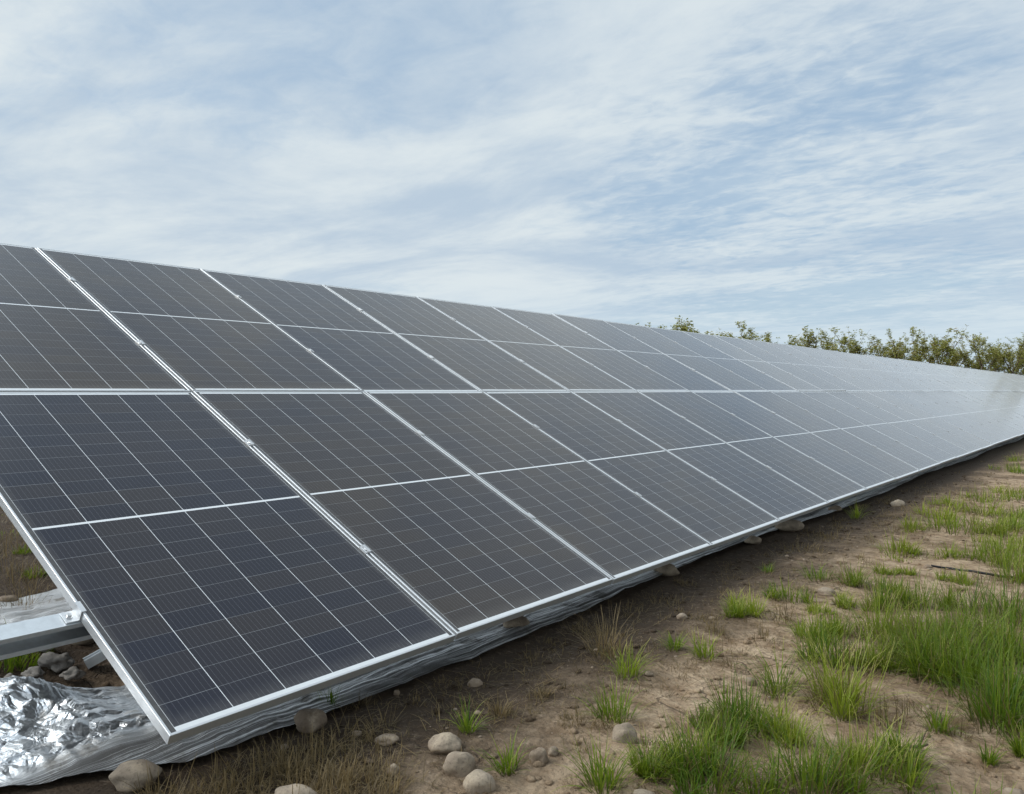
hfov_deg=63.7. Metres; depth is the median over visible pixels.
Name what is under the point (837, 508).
stone
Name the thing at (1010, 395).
solar panel
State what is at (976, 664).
grass
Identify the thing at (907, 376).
solar panel
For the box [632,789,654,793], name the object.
stone
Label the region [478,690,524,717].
dry grass tuft
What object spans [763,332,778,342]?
orchard tree
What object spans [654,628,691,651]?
grass tuft
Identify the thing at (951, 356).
orchard tree
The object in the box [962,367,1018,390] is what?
solar panel
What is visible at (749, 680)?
stone
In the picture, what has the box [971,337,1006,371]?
orchard tree
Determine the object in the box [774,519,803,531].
stone
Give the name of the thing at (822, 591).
stone
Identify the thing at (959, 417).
solar panel
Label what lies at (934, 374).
solar panel
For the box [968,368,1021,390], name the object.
solar panel
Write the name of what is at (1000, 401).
solar panel
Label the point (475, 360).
solar panel
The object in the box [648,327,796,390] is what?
solar panel
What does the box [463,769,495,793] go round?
stone
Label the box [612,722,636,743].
stone
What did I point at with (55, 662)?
stone
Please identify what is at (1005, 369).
orchard tree
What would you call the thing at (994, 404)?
solar panel
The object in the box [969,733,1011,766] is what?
grass tuft
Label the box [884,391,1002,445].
solar panel
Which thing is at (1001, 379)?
solar panel
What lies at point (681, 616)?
stone
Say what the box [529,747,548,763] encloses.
stone
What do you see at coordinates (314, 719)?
stone
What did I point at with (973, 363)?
orchard tree
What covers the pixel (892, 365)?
solar panel
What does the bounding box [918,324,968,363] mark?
orchard tree
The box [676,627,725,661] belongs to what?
grass tuft
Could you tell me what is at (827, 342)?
orchard tree
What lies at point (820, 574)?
grass tuft
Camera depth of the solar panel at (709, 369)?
12.17 m
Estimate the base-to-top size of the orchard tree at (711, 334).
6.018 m
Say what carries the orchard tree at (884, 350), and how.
on the ground at (504, 655)
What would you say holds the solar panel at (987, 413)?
on the purlin
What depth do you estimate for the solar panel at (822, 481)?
8.81 m
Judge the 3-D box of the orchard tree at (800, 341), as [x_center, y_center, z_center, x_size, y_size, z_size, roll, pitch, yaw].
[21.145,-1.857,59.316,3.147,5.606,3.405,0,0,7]
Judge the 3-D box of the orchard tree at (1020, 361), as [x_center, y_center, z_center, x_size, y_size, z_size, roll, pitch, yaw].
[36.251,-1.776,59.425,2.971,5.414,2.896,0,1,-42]
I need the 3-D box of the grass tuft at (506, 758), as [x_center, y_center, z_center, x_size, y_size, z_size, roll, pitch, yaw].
[-0.025,1.202,2.777,0.209,0.137,0.234,0,0,-31]
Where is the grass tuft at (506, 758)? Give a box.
[472,728,533,775]
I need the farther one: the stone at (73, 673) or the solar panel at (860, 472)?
the solar panel at (860, 472)
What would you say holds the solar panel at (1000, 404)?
on the purlin
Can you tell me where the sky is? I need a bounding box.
[0,0,1023,374]
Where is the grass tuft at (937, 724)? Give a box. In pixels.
[904,700,967,741]
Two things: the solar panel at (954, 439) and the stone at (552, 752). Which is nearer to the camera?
the stone at (552, 752)
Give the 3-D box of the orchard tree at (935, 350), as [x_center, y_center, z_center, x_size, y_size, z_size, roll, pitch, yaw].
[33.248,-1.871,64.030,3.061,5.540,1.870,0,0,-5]
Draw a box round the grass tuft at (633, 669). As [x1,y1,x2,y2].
[599,636,661,681]
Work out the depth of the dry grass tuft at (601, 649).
4.02 m
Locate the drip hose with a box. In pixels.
[931,565,1017,577]
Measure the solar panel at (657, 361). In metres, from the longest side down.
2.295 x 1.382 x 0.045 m
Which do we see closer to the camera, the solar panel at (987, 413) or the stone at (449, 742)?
the stone at (449, 742)
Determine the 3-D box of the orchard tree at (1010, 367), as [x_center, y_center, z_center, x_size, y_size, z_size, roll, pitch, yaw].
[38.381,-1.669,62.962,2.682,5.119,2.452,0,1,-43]
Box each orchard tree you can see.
[670,315,692,331]
[675,318,699,332]
[704,328,721,335]
[735,321,771,342]
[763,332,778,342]
[787,334,817,348]
[801,325,837,350]
[816,327,870,354]
[818,330,848,351]
[818,337,865,351]
[858,334,888,356]
[875,340,902,358]
[878,339,904,358]
[884,343,911,359]
[886,329,936,363]
[907,327,946,363]
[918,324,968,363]
[923,338,959,363]
[928,335,979,368]
[941,342,968,366]
[952,344,986,368]
[961,333,1003,370]
[970,347,1000,371]
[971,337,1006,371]
[984,342,1021,373]
[994,334,1023,374]
[1001,342,1022,374]
[1012,332,1023,359]
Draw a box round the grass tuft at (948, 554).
[927,537,964,557]
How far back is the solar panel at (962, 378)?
30.06 m
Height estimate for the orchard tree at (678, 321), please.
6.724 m
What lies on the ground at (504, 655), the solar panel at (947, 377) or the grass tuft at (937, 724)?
the grass tuft at (937, 724)
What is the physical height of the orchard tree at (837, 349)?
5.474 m
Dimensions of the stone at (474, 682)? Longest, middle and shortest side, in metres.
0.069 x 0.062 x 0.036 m
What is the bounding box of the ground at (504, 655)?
[0,437,1023,793]
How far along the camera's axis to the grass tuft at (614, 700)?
3.24 m
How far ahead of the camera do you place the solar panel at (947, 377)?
27.96 m
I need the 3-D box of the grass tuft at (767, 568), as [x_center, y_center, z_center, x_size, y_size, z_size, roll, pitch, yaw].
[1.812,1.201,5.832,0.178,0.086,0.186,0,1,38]
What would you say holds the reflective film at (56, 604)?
on the ground at (504, 655)
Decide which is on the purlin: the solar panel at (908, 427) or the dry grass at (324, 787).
the solar panel at (908, 427)
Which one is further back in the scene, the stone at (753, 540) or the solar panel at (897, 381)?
the solar panel at (897, 381)
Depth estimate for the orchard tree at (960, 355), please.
60.34 m
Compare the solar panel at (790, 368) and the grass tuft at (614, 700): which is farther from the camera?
the solar panel at (790, 368)
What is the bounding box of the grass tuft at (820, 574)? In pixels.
[793,559,835,581]
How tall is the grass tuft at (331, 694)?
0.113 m
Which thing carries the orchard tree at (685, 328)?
on the ground at (504, 655)
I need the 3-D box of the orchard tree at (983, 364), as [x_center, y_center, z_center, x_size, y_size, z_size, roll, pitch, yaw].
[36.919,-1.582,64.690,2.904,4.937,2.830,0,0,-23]
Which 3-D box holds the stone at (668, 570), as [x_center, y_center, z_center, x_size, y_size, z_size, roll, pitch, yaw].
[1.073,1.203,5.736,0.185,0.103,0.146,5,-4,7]
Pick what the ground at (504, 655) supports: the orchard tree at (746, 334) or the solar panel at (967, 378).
the orchard tree at (746, 334)
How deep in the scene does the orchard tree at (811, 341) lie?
57.86 m
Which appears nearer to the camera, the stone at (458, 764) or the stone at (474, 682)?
the stone at (458, 764)
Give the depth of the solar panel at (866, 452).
10.93 m
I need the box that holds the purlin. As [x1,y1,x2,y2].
[0,613,92,659]
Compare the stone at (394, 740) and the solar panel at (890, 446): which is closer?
the stone at (394, 740)
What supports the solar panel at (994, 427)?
on the purlin
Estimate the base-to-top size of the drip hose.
0.034 m
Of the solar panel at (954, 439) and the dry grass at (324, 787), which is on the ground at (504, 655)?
the dry grass at (324, 787)
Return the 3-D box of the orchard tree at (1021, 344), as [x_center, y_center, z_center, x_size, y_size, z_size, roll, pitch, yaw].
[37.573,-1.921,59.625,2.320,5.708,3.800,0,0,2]
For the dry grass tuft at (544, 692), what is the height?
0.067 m
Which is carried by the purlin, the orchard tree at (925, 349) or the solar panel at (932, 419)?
the solar panel at (932, 419)
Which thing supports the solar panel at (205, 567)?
on the purlin
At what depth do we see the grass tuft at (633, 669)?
3.69 m
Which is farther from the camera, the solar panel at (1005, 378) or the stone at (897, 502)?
the solar panel at (1005, 378)
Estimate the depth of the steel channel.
3.74 m
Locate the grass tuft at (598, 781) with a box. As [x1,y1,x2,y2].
[550,731,655,793]
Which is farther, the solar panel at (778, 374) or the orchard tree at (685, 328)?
the orchard tree at (685, 328)
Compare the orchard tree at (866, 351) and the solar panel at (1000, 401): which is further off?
the orchard tree at (866, 351)
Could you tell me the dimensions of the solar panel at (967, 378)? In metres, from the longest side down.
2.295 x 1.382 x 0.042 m
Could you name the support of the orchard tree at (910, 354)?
on the ground at (504, 655)
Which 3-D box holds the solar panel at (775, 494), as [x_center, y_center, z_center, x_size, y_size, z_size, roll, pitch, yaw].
[1.760,0.480,7.837,2.294,0.042,1.382,33,20,33]
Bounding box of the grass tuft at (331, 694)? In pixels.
[310,686,350,708]
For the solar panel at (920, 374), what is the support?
on the purlin
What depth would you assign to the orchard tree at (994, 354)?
58.52 m
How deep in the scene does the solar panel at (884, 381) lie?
19.57 m
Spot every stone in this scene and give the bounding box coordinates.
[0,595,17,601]
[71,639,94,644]
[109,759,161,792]
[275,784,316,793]
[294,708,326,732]
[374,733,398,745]
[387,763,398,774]
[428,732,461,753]
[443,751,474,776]
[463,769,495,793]
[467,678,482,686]
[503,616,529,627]
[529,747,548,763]
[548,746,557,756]
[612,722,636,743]
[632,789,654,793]
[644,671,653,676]
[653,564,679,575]
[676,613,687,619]
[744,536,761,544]
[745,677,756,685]
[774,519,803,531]
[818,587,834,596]
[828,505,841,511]
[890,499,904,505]
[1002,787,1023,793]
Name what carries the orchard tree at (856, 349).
on the ground at (504, 655)
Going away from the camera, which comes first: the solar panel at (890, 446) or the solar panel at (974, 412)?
the solar panel at (890, 446)
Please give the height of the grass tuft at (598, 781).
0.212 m
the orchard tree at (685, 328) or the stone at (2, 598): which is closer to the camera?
the stone at (2, 598)
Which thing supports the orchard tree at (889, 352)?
on the ground at (504, 655)
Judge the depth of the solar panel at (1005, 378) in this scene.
41.79 m
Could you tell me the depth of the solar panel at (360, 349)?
6.90 m
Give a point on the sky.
(781, 168)
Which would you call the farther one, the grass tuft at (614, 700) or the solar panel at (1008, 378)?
the solar panel at (1008, 378)
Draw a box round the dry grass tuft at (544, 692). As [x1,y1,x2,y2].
[530,679,557,697]
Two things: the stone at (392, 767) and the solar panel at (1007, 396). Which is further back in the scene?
the solar panel at (1007, 396)
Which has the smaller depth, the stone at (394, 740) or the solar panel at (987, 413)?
the stone at (394, 740)
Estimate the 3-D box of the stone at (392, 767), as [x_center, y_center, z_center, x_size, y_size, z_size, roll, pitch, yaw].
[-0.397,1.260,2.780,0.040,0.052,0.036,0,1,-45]
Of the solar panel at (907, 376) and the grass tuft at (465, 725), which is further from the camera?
the solar panel at (907, 376)
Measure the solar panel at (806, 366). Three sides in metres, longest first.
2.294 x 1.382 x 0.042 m
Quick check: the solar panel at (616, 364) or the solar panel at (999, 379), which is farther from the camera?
the solar panel at (999, 379)
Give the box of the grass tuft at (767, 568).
[760,561,777,572]
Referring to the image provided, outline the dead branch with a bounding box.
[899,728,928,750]
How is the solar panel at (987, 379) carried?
on the purlin
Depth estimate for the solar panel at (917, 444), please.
13.04 m
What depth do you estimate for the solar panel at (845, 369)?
18.51 m
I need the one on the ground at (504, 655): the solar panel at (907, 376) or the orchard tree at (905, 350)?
the orchard tree at (905, 350)
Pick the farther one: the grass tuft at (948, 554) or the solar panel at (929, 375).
the solar panel at (929, 375)
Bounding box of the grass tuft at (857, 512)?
[844,499,866,518]
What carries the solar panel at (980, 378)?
on the purlin
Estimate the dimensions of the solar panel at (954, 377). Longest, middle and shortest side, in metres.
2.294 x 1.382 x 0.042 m
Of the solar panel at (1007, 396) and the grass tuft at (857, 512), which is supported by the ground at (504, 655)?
the grass tuft at (857, 512)
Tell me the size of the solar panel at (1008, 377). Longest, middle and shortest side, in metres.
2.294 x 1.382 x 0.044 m
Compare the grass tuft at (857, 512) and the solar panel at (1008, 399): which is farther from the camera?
the solar panel at (1008, 399)
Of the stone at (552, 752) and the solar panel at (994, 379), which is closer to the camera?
the stone at (552, 752)
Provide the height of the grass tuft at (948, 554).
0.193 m
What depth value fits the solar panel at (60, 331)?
4.83 m
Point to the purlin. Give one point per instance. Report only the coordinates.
(24, 637)
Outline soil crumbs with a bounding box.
[70,472,1023,793]
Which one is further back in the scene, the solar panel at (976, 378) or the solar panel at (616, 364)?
the solar panel at (976, 378)
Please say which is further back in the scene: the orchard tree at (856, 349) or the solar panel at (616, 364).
the orchard tree at (856, 349)
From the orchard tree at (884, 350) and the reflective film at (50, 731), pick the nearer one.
the reflective film at (50, 731)
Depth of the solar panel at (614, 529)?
5.61 m
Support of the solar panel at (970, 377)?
on the purlin
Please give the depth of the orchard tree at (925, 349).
60.14 m
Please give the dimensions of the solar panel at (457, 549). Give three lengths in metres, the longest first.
2.294 x 1.382 x 0.042 m
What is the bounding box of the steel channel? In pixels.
[83,649,106,668]
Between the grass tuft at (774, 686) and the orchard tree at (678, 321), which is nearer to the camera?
the grass tuft at (774, 686)
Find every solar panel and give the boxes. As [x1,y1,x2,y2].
[0,243,190,391]
[0,392,455,744]
[37,248,362,392]
[193,391,612,639]
[201,269,479,391]
[323,284,568,391]
[364,391,711,583]
[418,297,635,390]
[485,391,779,548]
[491,306,688,390]
[552,313,730,390]
[571,391,828,522]
[605,321,767,390]
[638,391,866,504]
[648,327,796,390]
[682,331,822,390]
[692,391,895,490]
[713,335,845,390]
[733,391,919,480]
[742,339,863,390]
[766,342,881,390]
[771,391,940,472]
[786,344,896,390]
[800,391,956,464]
[807,347,909,390]
[825,350,922,390]
[825,391,970,458]
[841,352,932,390]
[847,391,982,453]
[852,353,942,390]
[866,355,950,390]
[866,391,992,449]
[877,356,958,390]
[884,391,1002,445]
[889,358,966,390]
[898,391,1010,442]
[899,359,972,390]
[908,360,979,390]
[912,391,1017,439]
[916,361,985,390]
[924,362,991,390]
[924,391,1023,436]
[931,363,996,390]
[935,391,1023,432]
[939,364,1001,390]
[945,391,1023,427]
[946,365,1005,390]
[952,366,1009,390]
[953,391,1023,423]
[959,367,1014,390]
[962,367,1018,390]
[962,391,1023,419]
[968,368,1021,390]
[970,391,1023,415]
[974,369,1023,390]
[976,391,1023,412]
[977,369,1023,389]
[982,370,1023,387]
[983,391,1023,409]
[986,370,1023,386]
[988,391,1023,406]
[991,371,1023,385]
[993,371,1023,384]
[994,391,1023,404]
[999,391,1023,401]
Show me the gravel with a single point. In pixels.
(479, 712)
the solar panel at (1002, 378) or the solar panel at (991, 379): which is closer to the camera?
the solar panel at (991, 379)
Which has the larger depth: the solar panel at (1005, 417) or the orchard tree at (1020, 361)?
the orchard tree at (1020, 361)
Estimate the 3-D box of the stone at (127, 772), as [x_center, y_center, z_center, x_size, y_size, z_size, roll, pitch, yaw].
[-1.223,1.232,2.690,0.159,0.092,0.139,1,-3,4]
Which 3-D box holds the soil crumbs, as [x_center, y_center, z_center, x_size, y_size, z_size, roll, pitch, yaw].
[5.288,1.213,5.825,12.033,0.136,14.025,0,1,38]
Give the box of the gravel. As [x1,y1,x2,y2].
[262,475,1018,793]
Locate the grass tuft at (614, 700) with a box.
[571,671,658,724]
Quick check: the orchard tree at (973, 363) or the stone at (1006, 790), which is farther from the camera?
the orchard tree at (973, 363)
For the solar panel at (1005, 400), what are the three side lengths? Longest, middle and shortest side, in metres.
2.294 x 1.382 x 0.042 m
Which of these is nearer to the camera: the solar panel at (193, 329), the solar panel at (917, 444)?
the solar panel at (193, 329)
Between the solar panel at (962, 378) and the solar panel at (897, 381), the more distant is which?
the solar panel at (962, 378)
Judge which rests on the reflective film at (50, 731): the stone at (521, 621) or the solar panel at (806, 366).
the stone at (521, 621)
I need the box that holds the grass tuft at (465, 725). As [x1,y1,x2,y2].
[442,695,490,733]
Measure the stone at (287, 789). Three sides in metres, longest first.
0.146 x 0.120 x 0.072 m
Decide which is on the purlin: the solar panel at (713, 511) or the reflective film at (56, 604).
the solar panel at (713, 511)
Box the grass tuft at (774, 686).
[728,638,815,701]
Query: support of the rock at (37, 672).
on the ground at (504, 655)
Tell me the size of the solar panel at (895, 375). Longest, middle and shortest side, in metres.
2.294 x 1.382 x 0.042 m
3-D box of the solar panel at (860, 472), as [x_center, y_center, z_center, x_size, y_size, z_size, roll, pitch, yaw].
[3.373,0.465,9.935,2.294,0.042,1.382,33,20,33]
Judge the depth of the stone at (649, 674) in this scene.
3.67 m
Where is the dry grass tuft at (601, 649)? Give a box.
[565,599,657,664]
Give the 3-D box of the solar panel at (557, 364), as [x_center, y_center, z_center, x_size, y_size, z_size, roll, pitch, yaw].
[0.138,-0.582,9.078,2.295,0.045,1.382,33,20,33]
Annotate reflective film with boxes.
[0,435,1023,786]
[0,588,72,624]
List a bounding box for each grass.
[0,451,1023,793]
[0,452,1023,793]
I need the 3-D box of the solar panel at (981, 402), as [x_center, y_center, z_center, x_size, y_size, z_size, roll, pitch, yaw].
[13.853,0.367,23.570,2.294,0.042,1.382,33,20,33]

